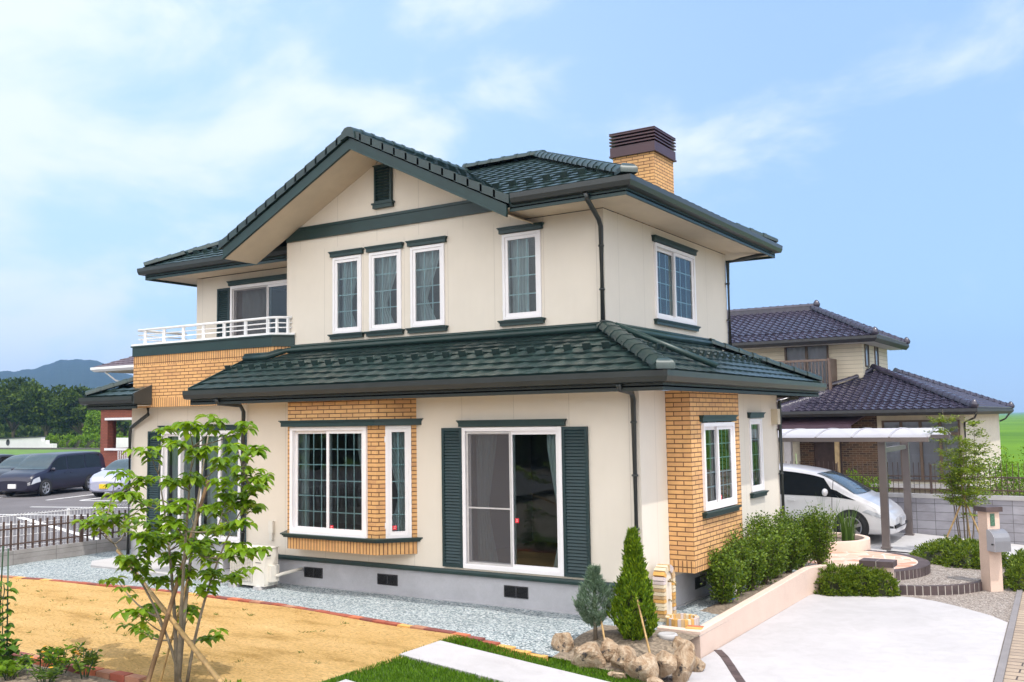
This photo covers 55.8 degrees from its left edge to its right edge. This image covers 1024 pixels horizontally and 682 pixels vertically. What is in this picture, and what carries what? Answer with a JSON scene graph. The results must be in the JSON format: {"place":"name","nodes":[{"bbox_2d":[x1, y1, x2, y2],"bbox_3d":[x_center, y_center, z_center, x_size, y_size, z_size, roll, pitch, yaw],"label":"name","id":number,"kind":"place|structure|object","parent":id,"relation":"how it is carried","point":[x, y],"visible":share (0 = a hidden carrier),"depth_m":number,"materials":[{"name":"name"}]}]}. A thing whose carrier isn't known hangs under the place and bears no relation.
{"place":"outdoors","nodes":[
{"label":"outdoors","id":0,"kind":"place"},
{"bbox_2d":[0,449,99,454],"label":"grass strip","id":1,"kind":"object","parent":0,"point":[17,451],"depth_m":109.20,"materials":[{"name":"green plant"}]},
{"bbox_2d":[0,448,99,449],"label":"kerb","id":2,"kind":"structure","parent":1,"relation":"on","point":[57,448],"depth_m":115.79,"materials":[{"name":"stone"}]},
{"bbox_2d":[0,660,115,681],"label":"soil bed","id":3,"kind":"object","parent":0,"point":[67,676],"visible":0.48,"depth_m":10.38,"materials":[{"name":"brown soil"}]},
{"bbox_2d":[6,548,8,655],"bbox_3d":[-5.596,2.998,10.729,0.016,1.353,0.282,2,-5,-31],"label":"garden stake","id":4,"kind":"object","parent":3,"relation":"on","point":[7,594],"visible":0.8,"depth_m":10.79,"materials":[{"name":"wood"}]},
{"bbox_2d":[0,580,32,665],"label":"vine","id":5,"kind":"object","parent":3,"relation":"on","point":[12,647],"visible":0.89,"depth_m":10.68,"materials":[{"name":"green plant"}]},
{"bbox_2d":[0,654,34,679],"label":"bedding plant","id":6,"kind":"object","parent":3,"relation":"on","point":[10,668],"visible":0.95,"depth_m":10.33,"materials":[{"name":"green plant"}]},
{"bbox_2d":[17,646,60,670],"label":"marigold plant","id":7,"kind":"object","parent":3,"relation":"on","point":[26,658],"visible":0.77,"depth_m":10.56,"materials":[{"name":"green plant"}]},
{"bbox_2d":[18,662,71,681],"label":"bedding plant","id":8,"kind":"object","parent":3,"relation":"on","point":[51,672],"visible":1,"depth_m":10.15,"materials":[{"name":"green plant"}]},
{"bbox_2d":[42,641,85,674],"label":"bedding plant","id":9,"kind":"object","parent":3,"relation":"on","point":[59,659],"visible":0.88,"depth_m":10.47,"materials":[{"name":"green plant"}]},
{"bbox_2d":[70,647,102,678],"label":"marigold plant","id":10,"kind":"object","parent":3,"relation":"on","point":[91,660],"visible":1,"depth_m":10.29,"materials":[{"name":"green plant"}]},
{"bbox_2d":[0,487,129,551],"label":"parking lot","id":11,"kind":"structure","parent":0,"point":[29,502],"depth_m":31.30,"materials":[{"name":"grey asphalt"}]},
{"bbox_2d":[0,453,40,493],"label":"parked car","id":12,"kind":"object","parent":11,"relation":"on","point":[9,463],"visible":0.14,"depth_m":39.86,"materials":[{"name":"grey paint"}]},
{"bbox_2d":[0,451,105,495],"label":"parked van","id":13,"kind":"object","parent":11,"relation":"on","point":[43,474],"visible":0.91,"depth_m":38.37,"materials":[{"name":"blue paint"}]},
{"bbox_2d":[0,490,129,539],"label":"lot markings","id":14,"kind":"object","parent":11,"relation":"on","point":[42,523],"visible":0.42,"depth_m":28.65,"materials":[{"name":"paint"}]},
{"bbox_2d":[89,458,130,495],"bbox_3d":[-14.897,5.290,37.827,1.808,1.406,3.435,-2,-5,13],"label":"kei car","id":15,"kind":"object","parent":11,"relation":"on","point":[98,481],"visible":0.35,"depth_m":36.34,"materials":[{"name":"silver metal"}]},
{"bbox_2d":[90,356,133,466],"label":"brick house","id":16,"kind":"structure","parent":11,"relation":"on","point":[110,452],"depth_m":50.72,"materials":[{"name":"grey tile"}]},
{"bbox_2d":[0,359,132,394],"bbox_3d":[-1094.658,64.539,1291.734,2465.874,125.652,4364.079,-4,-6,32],"label":"hills","id":17,"kind":"structure","parent":0,"point":[70,373],"depth_m":1519.92,"materials":[{"name":"blue"}]},
{"bbox_2d":[0,578,462,681],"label":"lawn","id":18,"kind":"structure","parent":0,"point":[258,638],"depth_m":12.18,"materials":[{"name":"plant"}]},
{"bbox_2d":[11,651,146,681],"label":"brick edging","id":19,"kind":"object","parent":18,"relation":"on","point":[115,675],"visible":0.38,"depth_m":10.38,"materials":[{"name":"red brick"}]},
{"bbox_2d":[116,549,223,681],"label":"bamboo prop","id":20,"kind":"object","parent":18,"relation":"on","point":[198,654],"visible":0.77,"depth_m":9.76,"materials":[{"name":"brown wood"}]},
{"bbox_2d":[70,414,274,681],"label":"dogwood tree","id":21,"kind":"object","parent":18,"relation":"on","point":[201,549],"visible":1,"depth_m":9.96,"materials":[{"name":"green plant"}]},
{"bbox_2d":[159,579,188,680],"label":"bamboo prop","id":22,"kind":"object","parent":18,"relation":"on","point":[165,662],"visible":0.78,"depth_m":10.10,"materials":[{"name":"wood"}]},
{"bbox_2d":[145,480,209,681],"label":"bamboo prop","id":23,"kind":"object","parent":18,"relation":"on","point":[160,638],"visible":0.75,"depth_m":9.98,"materials":[{"name":"brown wood"}]},
{"bbox_2d":[15,579,348,662],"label":"weeds","id":24,"kind":"object","parent":18,"relation":"on","point":[140,618],"visible":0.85,"depth_m":12.85,"materials":[{"name":"green plant"}]},
{"bbox_2d":[0,551,719,656],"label":"gravel path","id":25,"kind":"structure","parent":0,"point":[533,631],"depth_m":13.75,"materials":[{"name":"grey gravel"}]},
{"bbox_2d":[91,556,229,583],"bbox_3d":[-6.300,4.255,17.939,4.200,0.145,1.380,-4,-6,32],"label":"door slab","id":26,"kind":"structure","parent":25,"relation":"on","point":[108,563],"depth_m":17.97,"materials":[{"name":"grey concrete"}]},
{"bbox_2d":[228,544,302,590],"bbox_3d":[-4.051,3.692,15.879,1.058,0.660,0.694,-4,-6,32],"label":"air conditioner","id":27,"kind":"object","parent":25,"relation":"on","point":[268,577],"visible":0.55,"depth_m":15.62,"materials":[{"name":"white metal"}]},
{"bbox_2d":[0,575,547,660],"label":"brick edging","id":28,"kind":"object","parent":25,"relation":"on","point":[418,627],"visible":0.35,"depth_m":13.34,"materials":[{"name":"brick"}]},
{"bbox_2d":[551,632,573,651],"bbox_3d":[0.616,3.619,11.565,0.309,0.295,0.222,-3,-5,22],"label":"rock","id":29,"kind":"object","parent":25,"relation":"on","point":[562,642],"visible":0.75,"depth_m":11.48,"materials":[{"name":"beige stone"}]},
{"bbox_2d":[652,564,676,621],"bbox_3d":[2.057,3.312,12.759,0.255,0.717,0.404,-4,-6,32],"label":"garden tap","id":30,"kind":"object","parent":25,"relation":"on","point":[664,589],"visible":0.94,"depth_m":12.67,"materials":[{"name":"beige brick"}]},
{"bbox_2d":[665,613,699,627],"bbox_3d":[2.186,3.602,12.406,0.430,0.139,0.428,-4,-6,32],"label":"tap basin","id":31,"kind":"object","parent":25,"relation":"on","point":[682,620],"visible":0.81,"depth_m":12.29,"materials":[{"name":"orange stone"}]},
{"bbox_2d":[0,0,1023,412],"label":"sky","id":32,"kind":"structure","parent":0,"point":[880,143],"materials":[{"name":"blue"}]},
{"bbox_2d":[554,625,698,677],"bbox_3d":[1.376,3.650,11.523,1.290,0.310,1.370,-4,-6,32],"label":"soil bed","id":33,"kind":"object","parent":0,"point":[657,644],"visible":0.45,"depth_m":11.40,"materials":[{"name":"brown soil"}]},
{"bbox_2d":[571,641,605,674],"bbox_3d":[0.874,3.641,11.055,0.357,0.358,0.355,2,-6,-35],"label":"rock","id":34,"kind":"object","parent":33,"relation":"on","point":[587,654],"visible":0.77,"depth_m":10.96,"materials":[{"name":"beige stone"}]},
{"bbox_2d":[571,563,614,640],"bbox_3d":[0.976,3.146,11.617,0.584,0.975,0.603,-4,-6,32],"label":"blue conifer","id":35,"kind":"object","parent":33,"relation":"on","point":[595,583],"visible":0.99,"depth_m":11.55,"materials":[{"name":"green plant"}]},
{"bbox_2d":[600,637,618,661],"bbox_3d":[1.142,3.592,11.171,0.247,0.302,0.274,-3,-5,22],"label":"rock","id":36,"kind":"object","parent":33,"relation":"on","point":[608,648],"visible":0.68,"depth_m":11.08,"materials":[{"name":"stone"}]},
{"bbox_2d":[610,645,636,670],"bbox_3d":[1.262,3.594,10.931,0.267,0.298,0.286,3,-6,-42],"label":"rock","id":37,"kind":"object","parent":33,"relation":"on","point":[623,655],"visible":0.78,"depth_m":10.86,"materials":[{"name":"beige stone"}]},
{"bbox_2d":[606,526,659,640],"bbox_3d":[1.478,2.929,11.550,0.662,1.461,0.625,-4,-6,32],"label":"golden conifer","id":38,"kind":"object","parent":33,"relation":"on","point":[634,585],"visible":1,"depth_m":11.42,"materials":[{"name":"green plant"}]},
{"bbox_2d":[654,650,676,678],"bbox_3d":[1.703,3.605,10.774,0.262,0.295,0.364,3,-6,-42],"label":"rock","id":39,"kind":"object","parent":33,"relation":"on","point":[667,663],"visible":0.81,"depth_m":10.67,"materials":[{"name":"beige stone"}]},
{"bbox_2d":[683,569,796,608],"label":"gravel path","id":40,"kind":"structure","parent":0,"point":[703,602],"depth_m":13.85,"materials":[{"name":"gravel"}]},
{"bbox_2d":[462,412,1023,681],"bbox_3d":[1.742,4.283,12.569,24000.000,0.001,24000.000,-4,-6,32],"label":"ground","id":41,"kind":"structure","parent":0,"point":[1011,426],"depth_m":121.47,"materials":[{"name":"green plant"}]},
{"bbox_2d":[0,376,50,436],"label":"broadleaf tree","id":42,"kind":"object","parent":41,"relation":"on","point":[8,388],"visible":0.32,"depth_m":150.14,"materials":[{"name":"green plant"}]},
{"bbox_2d":[6,382,77,437],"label":"broadleaf tree","id":43,"kind":"object","parent":41,"relation":"on","point":[35,398],"visible":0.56,"depth_m":145.89,"materials":[{"name":"green plant"}]},
{"bbox_2d":[0,436,127,447],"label":"boundary wall","id":44,"kind":"structure","parent":41,"relation":"on","point":[29,442],"depth_m":123.21,"materials":[{"name":"white paint"}]},
{"bbox_2d":[0,420,131,440],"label":"undergrowth","id":45,"kind":"object","parent":41,"relation":"on","point":[23,431],"visible":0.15,"depth_m":163.72,"materials":[{"name":"green plant"}]},
{"bbox_2d":[46,383,100,434],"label":"broadleaf tree","id":46,"kind":"object","parent":41,"relation":"on","point":[68,411],"visible":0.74,"depth_m":143.01,"materials":[{"name":"green plant"}]},
{"bbox_2d":[45,432,127,447],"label":"clipped hedge","id":47,"kind":"object","parent":41,"relation":"on","point":[81,441],"visible":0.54,"depth_m":120.43,"materials":[{"name":"green plant"}]},
{"bbox_2d":[82,410,117,435],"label":"young tree","id":48,"kind":"object","parent":41,"relation":"on","point":[92,426],"visible":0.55,"depth_m":124.74,"materials":[{"name":"green plant"}]},
{"bbox_2d":[78,126,826,620],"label":"house","id":49,"kind":"structure","parent":41,"relation":"on","point":[434,378],"depth_m":15.33,"materials":[{"name":"paint"}]},
{"bbox_2d":[157,425,240,542],"bbox_3d":[-6.003,2.736,18.778,2.450,2.200,0.250,-4,-6,32],"label":"french door","id":50,"kind":"structure","parent":49,"relation":"in","point":[234,536],"depth_m":18.81,"materials":[{"name":"white glass"}]},
{"bbox_2d":[226,274,286,335],"bbox_3d":[-4.934,-0.243,19.550,2.310,2.130,0.148,-4,-6,32],"label":"balcony door","id":51,"kind":"structure","parent":49,"relation":"in","point":[250,300],"depth_m":19.82,"materials":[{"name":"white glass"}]},
{"bbox_2d":[289,426,367,537],"bbox_3d":[-2.843,2.194,15.217,1.610,1.690,0.212,-4,-6,32],"label":"window","id":52,"kind":"structure","parent":49,"relation":"in","point":[300,449],"depth_m":15.25,"materials":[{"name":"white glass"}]},
{"bbox_2d":[327,247,364,339],"bbox_3d":[-2.866,-0.818,17.032,0.798,1.560,0.257,-4,-6,32],"label":"window","id":53,"kind":"structure","parent":49,"relation":"in","point":[351,265],"depth_m":17.09,"materials":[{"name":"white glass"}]},
{"bbox_2d":[364,242,404,336],"bbox_3d":[-2.136,-0.867,16.571,0.838,1.560,0.257,-4,-6,32],"label":"window","id":54,"kind":"structure","parent":49,"relation":"in","point":[389,263],"depth_m":16.64,"materials":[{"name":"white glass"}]},
{"bbox_2d":[384,425,411,537],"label":"window","id":55,"kind":"structure","parent":49,"relation":"in","point":[397,440],"depth_m":14.73,"materials":[{"name":"white glass"}]},
{"bbox_2d":[405,235,448,333],"bbox_3d":[-1.372,-0.919,16.089,0.838,1.560,0.257,-4,-6,32],"label":"window","id":56,"kind":"structure","parent":49,"relation":"in","point":[423,259],"depth_m":16.16,"materials":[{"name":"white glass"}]},
{"bbox_2d":[456,419,566,575],"bbox_3d":[0.028,2.206,13.865,1.840,2.155,0.250,-4,-6,32],"label":"patio door","id":57,"kind":"structure","parent":49,"relation":"in","point":[490,521],"depth_m":13.94,"materials":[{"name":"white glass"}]},
{"bbox_2d":[496,222,545,326],"bbox_3d":[0.181,-1.024,15.107,0.838,1.560,0.257,-4,-6,32],"label":"window","id":58,"kind":"structure","parent":49,"relation":"in","point":[519,241],"depth_m":15.17,"materials":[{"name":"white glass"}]},
{"bbox_2d":[651,234,700,331],"bbox_3d":[2.748,-0.945,16.556,0.257,1.460,1.870,-4,-6,32],"label":"window","id":59,"kind":"structure","parent":49,"relation":"in","point":[668,247],"depth_m":16.55,"materials":[{"name":"white plastic"}]},
{"bbox_2d":[699,415,741,518],"bbox_3d":[3.032,1.808,14.170,0.155,1.445,1.430,-4,-6,32],"label":"window","id":60,"kind":"structure","parent":49,"relation":"in","point":[715,426],"depth_m":14.18,"materials":[{"name":"white plastic"}]},
{"bbox_2d":[747,412,768,497],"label":"window","id":61,"kind":"structure","parent":49,"relation":"in","point":[758,422],"depth_m":16.80,"materials":[{"name":"white plastic"}]},
{"bbox_2d":[699,573,791,613],"bbox_3d":[3.700,3.788,14.624,0.570,0.059,3.700,-4,-6,32],"label":"soil bed","id":62,"kind":"object","parent":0,"point":[718,608],"visible":0.39,"depth_m":13.91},
{"bbox_2d":[698,543,751,603],"bbox_3d":[2.951,3.304,13.677,0.811,0.896,0.744,-4,-6,32],"label":"hedge shrub","id":63,"kind":"object","parent":62,"relation":"on","point":[723,575],"visible":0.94,"depth_m":13.58,"materials":[{"name":"green plant"}]},
{"bbox_2d":[720,525,761,594],"bbox_3d":[3.284,3.245,14.251,0.718,1.060,0.793,-4,-6,32],"label":"hedge shrub","id":64,"kind":"object","parent":62,"relation":"on","point":[745,554],"visible":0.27,"depth_m":14.12,"materials":[{"name":"green plant"}]},
{"bbox_2d":[739,520,772,590],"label":"hedge shrub","id":65,"kind":"object","parent":62,"relation":"on","point":[755,574],"visible":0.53,"depth_m":14.62,"materials":[{"name":"green plant"}]},
{"bbox_2d":[743,512,791,584],"bbox_3d":[3.981,3.253,15.183,0.757,1.177,0.727,-4,-6,32],"label":"hedge shrub","id":66,"kind":"object","parent":62,"relation":"on","point":[771,569],"visible":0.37,"depth_m":15.10,"materials":[{"name":"green plant"}]},
{"bbox_2d":[760,510,797,578],"bbox_3d":[4.325,3.326,15.801,0.746,1.119,0.836,-4,-6,32],"label":"hedge shrub","id":67,"kind":"object","parent":62,"relation":"on","point":[785,531],"visible":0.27,"depth_m":15.71,"materials":[{"name":"green plant"}]},
{"bbox_2d":[772,506,812,572],"bbox_3d":[4.639,3.352,16.316,0.817,1.140,0.741,-4,-6,32],"label":"hedge shrub","id":68,"kind":"object","parent":62,"relation":"on","point":[799,541],"visible":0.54,"depth_m":16.21,"materials":[{"name":"green plant"}]},
{"bbox_2d":[660,554,1015,681],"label":"forecourt","id":69,"kind":"structure","parent":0,"point":[998,604],"depth_m":15.05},
{"bbox_2d":[318,633,645,681],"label":"turf base","id":70,"kind":"object","parent":69,"relation":"on","point":[430,674],"visible":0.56,"depth_m":10.41,"materials":[{"name":"plant"}]},
{"bbox_2d":[399,640,607,681],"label":"paving slab","id":71,"kind":"structure","parent":70,"relation":"on","point":[479,663],"depth_m":10.79,"materials":[{"name":"white concrete"}]},
{"bbox_2d":[624,652,658,681],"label":"rock","id":72,"kind":"object","parent":69,"relation":"on","point":[643,667],"visible":0.94,"depth_m":10.55,"materials":[{"name":"beige stone"}]},
{"bbox_2d":[673,636,695,671],"bbox_3d":[1.995,3.653,11.205,0.259,0.431,0.251,-2,-5,9],"label":"rock","id":73,"kind":"object","parent":69,"relation":"on","point":[678,641],"visible":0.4,"depth_m":11.19,"materials":[{"name":"stone"}]},
{"bbox_2d":[714,650,745,681],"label":"brick band","id":74,"kind":"object","parent":69,"relation":"on","point":[733,670],"visible":1,"depth_m":11.30,"materials":[{"name":"brick"}]},
{"bbox_2d":[657,563,861,658],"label":"garden wall","id":75,"kind":"structure","parent":69,"relation":"on","point":[748,614],"depth_m":13.46,"materials":[{"name":"beige paint"}]},
{"bbox_2d":[813,560,901,596],"bbox_3d":[5.604,3.910,15.887,1.487,0.596,0.839,-2,-5,11],"label":"azalea","id":76,"kind":"object","parent":69,"relation":"on","point":[869,582],"visible":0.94,"depth_m":15.67,"materials":[{"name":"green plant"}]},
{"bbox_2d":[859,558,896,590],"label":"brick step","id":77,"kind":"structure","parent":69,"relation":"on","point":[888,565],"depth_m":15.82,"materials":[{"name":"brown brick"}]},
{"bbox_2d":[866,532,1023,559],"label":"carport floor","id":78,"kind":"structure","parent":69,"relation":"on","point":[901,542],"depth_m":21.14,"materials":[{"name":"grey concrete"}]},
{"bbox_2d":[779,463,906,535],"bbox_3d":[6.561,3.685,22.608,4.855,1.659,2.091,-4,-6,32],"label":"minivan","id":79,"kind":"object","parent":78,"relation":"on","point":[807,483],"visible":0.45,"depth_m":21.45,"materials":[{"name":"white paint"}]},
{"bbox_2d":[778,427,950,549],"bbox_3d":[5.197,3.414,23.145,9.472,2.611,2.870,-4,-6,32],"label":"carport","id":80,"kind":"object","parent":78,"relation":"on","point":[904,436],"visible":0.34,"depth_m":20.56,"materials":[{"name":"white metal"}]},
{"bbox_2d":[924,409,999,538],"bbox_3d":[9.129,2.817,19.549,1.294,2.876,1.291,2,-5,-30],"label":"sapling","id":81,"kind":"object","parent":78,"relation":"on","point":[955,489],"visible":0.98,"depth_m":19.47,"materials":[{"name":"green plant"}]},
{"bbox_2d":[897,563,1005,594],"bbox_3d":[7.243,4.208,17.064,2.500,0.272,3.341,-4,-6,32],"label":"garden step","id":82,"kind":"object","parent":69,"relation":"on","point":[940,580],"visible":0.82,"depth_m":15.97,"materials":[{"name":"grey brick"}]},
{"bbox_2d":[783,550,930,579],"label":"terrace","id":83,"kind":"structure","parent":82,"relation":"on","point":[909,567],"depth_m":17.43,"materials":[{"name":"brown brick"}]},
{"bbox_2d":[784,510,822,567],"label":"hedge shrub","id":84,"kind":"object","parent":83,"relation":"on","point":[811,536],"visible":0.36,"depth_m":16.75,"materials":[{"name":"green plant"}]},
{"bbox_2d":[796,500,840,564],"bbox_3d":[5.352,3.368,16.906,0.808,1.183,0.734,-1,-5,6],"label":"hedge shrub","id":85,"kind":"object","parent":83,"relation":"on","point":[822,553],"visible":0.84,"depth_m":16.82,"materials":[{"name":"green plant"}]},
{"bbox_2d":[828,532,870,551],"bbox_3d":[6.313,4.077,19.507,1.720,0.260,1.720,-4,-6,32],"label":"planter","id":86,"kind":"object","parent":83,"relation":"on","point":[860,543],"visible":0.37,"depth_m":18.74,"materials":[{"name":"pink paint"}]},
{"bbox_2d":[833,507,858,540],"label":"iris clump","id":87,"kind":"object","parent":86,"relation":"on","point":[847,528],"visible":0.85,"depth_m":19.03,"materials":[{"name":"green plant"}]},
{"bbox_2d":[909,535,1009,569],"bbox_3d":[8.491,3.998,18.344,1.917,0.569,2.233,-4,-6,32],"label":"azalea","id":88,"kind":"object","parent":69,"relation":"on","point":[956,553],"visible":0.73,"depth_m":17.92,"materials":[{"name":"green plant"}]},
{"bbox_2d":[973,505,1002,591],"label":"mailbox pillar","id":89,"kind":"structure","parent":69,"relation":"on","point":[991,566],"depth_m":15.95,"materials":[{"name":"pink paint"}]},
{"bbox_2d":[986,529,1010,551],"bbox_3d":[7.956,3.264,15.833,0.311,0.350,0.198,0,-5,-12],"label":"mailbox","id":90,"kind":"object","parent":89,"relation":"attached to","point":[998,540],"visible":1,"depth_m":15.76,"materials":[{"name":"grey paint"}]},
{"bbox_2d":[986,530,994,551],"bbox_3d":[7.815,3.265,15.807,0.020,0.345,0.189,0,-5,-12],"label":"door","id":91,"kind":"structure","parent":90,"relation":"in","point":[990,538],"depth_m":15.80,"materials":[{"name":"metal"}]},
{"bbox_2d":[1003,548,1023,591],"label":"azalea","id":92,"kind":"object","parent":69,"relation":"on","point":[1014,573],"visible":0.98,"depth_m":16.10,"materials":[{"name":"green plant"}]},
{"bbox_2d":[687,594,1007,681],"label":"driveway","id":93,"kind":"structure","parent":0,"point":[820,638],"depth_m":12.28,"materials":[{"name":"white concrete"}]},
{"bbox_2d":[672,641,693,681],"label":"rock","id":94,"kind":"object","parent":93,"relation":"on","point":[683,654],"visible":0.89,"depth_m":10.69,"materials":[{"name":"beige stone"}]},
{"bbox_2d":[988,479,1023,495],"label":"neighbour yard","id":95,"kind":"structure","parent":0,"point":[1009,486],"depth_m":35.95,"materials":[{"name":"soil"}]},
{"bbox_2d":[846,468,890,491],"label":"garden shrub","id":96,"kind":"object","parent":95,"relation":"on","point":[871,481],"visible":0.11,"depth_m":24.70,"materials":[{"name":"green plant"}]},
{"bbox_2d":[727,300,1014,493],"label":"neighbour house","id":97,"kind":"structure","parent":95,"relation":"on","point":[845,358],"depth_m":34.57,"materials":[{"name":"paint"}]},
{"bbox_2d":[784,345,828,387],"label":"window","id":98,"kind":"structure","parent":97,"relation":"in","point":[822,351],"depth_m":36.49,"materials":[{"name":"white"}]},
{"bbox_2d":[814,428,842,473],"bbox_3d":[11.319,4.397,34.420,1.050,2.600,0.080,-4,-6,32],"label":"entrance door","id":99,"kind":"structure","parent":97,"relation":"in","point":[823,451],"depth_m":34.48,"materials":[{"name":"brown wood"}]},
{"bbox_2d":[881,420,961,481],"bbox_3d":[13.691,3.667,32.335,2.440,2.040,0.142,-4,-6,32],"label":"window","id":100,"kind":"structure","parent":97,"relation":"in","point":[920,452],"depth_m":32.32,"materials":[{"name":"white"}]},
{"bbox_2d":[877,492,1023,544],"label":"block wall","id":101,"kind":"structure","parent":95,"relation":"on","point":[932,514],"depth_m":22.07,"materials":[{"name":"grey concrete"}]},
{"bbox_2d":[790,461,1023,495],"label":"iron fence","id":102,"kind":"object","parent":101,"relation":"on","point":[931,488],"visible":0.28,"depth_m":22.45,"materials":[{"name":"brown metal"}]},
{"bbox_2d":[947,452,1004,494],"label":"garden shrub","id":103,"kind":"object","parent":95,"relation":"on","point":[983,487],"visible":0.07,"depth_m":23.15,"materials":[{"name":"green plant"}]},
{"bbox_2d":[979,446,1023,495],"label":"garden shrub","id":104,"kind":"object","parent":95,"relation":"on","point":[1004,474],"visible":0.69,"depth_m":23.70,"materials":[{"name":"green plant"}]},
{"bbox_2d":[1003,591,1023,681],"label":"pavement","id":105,"kind":"structure","parent":0,"point":[1014,672],"depth_m":11.73,"materials":[{"name":"stone"}]},
{"bbox_2d":[994,589,1022,681],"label":"kerb","id":106,"kind":"structure","parent":105,"relation":"on","point":[1001,668],"depth_m":12.33,"materials":[{"name":"concrete"}]},
{"label":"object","id":107,"kind":"structure","parent":0,"visible":0},
{"bbox_2d":[0,536,130,566],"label":"boundary wall","id":108,"kind":"structure","parent":107,"relation":"on","point":[42,553],"depth_m":19.65,"materials":[{"name":"grey concrete"}]},
{"bbox_2d":[0,510,125,550],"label":"bar fence","id":109,"kind":"object","parent":108,"relation":"on","point":[67,537],"visible":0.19,"depth_m":19.50,"materials":[{"name":"brown metal"}]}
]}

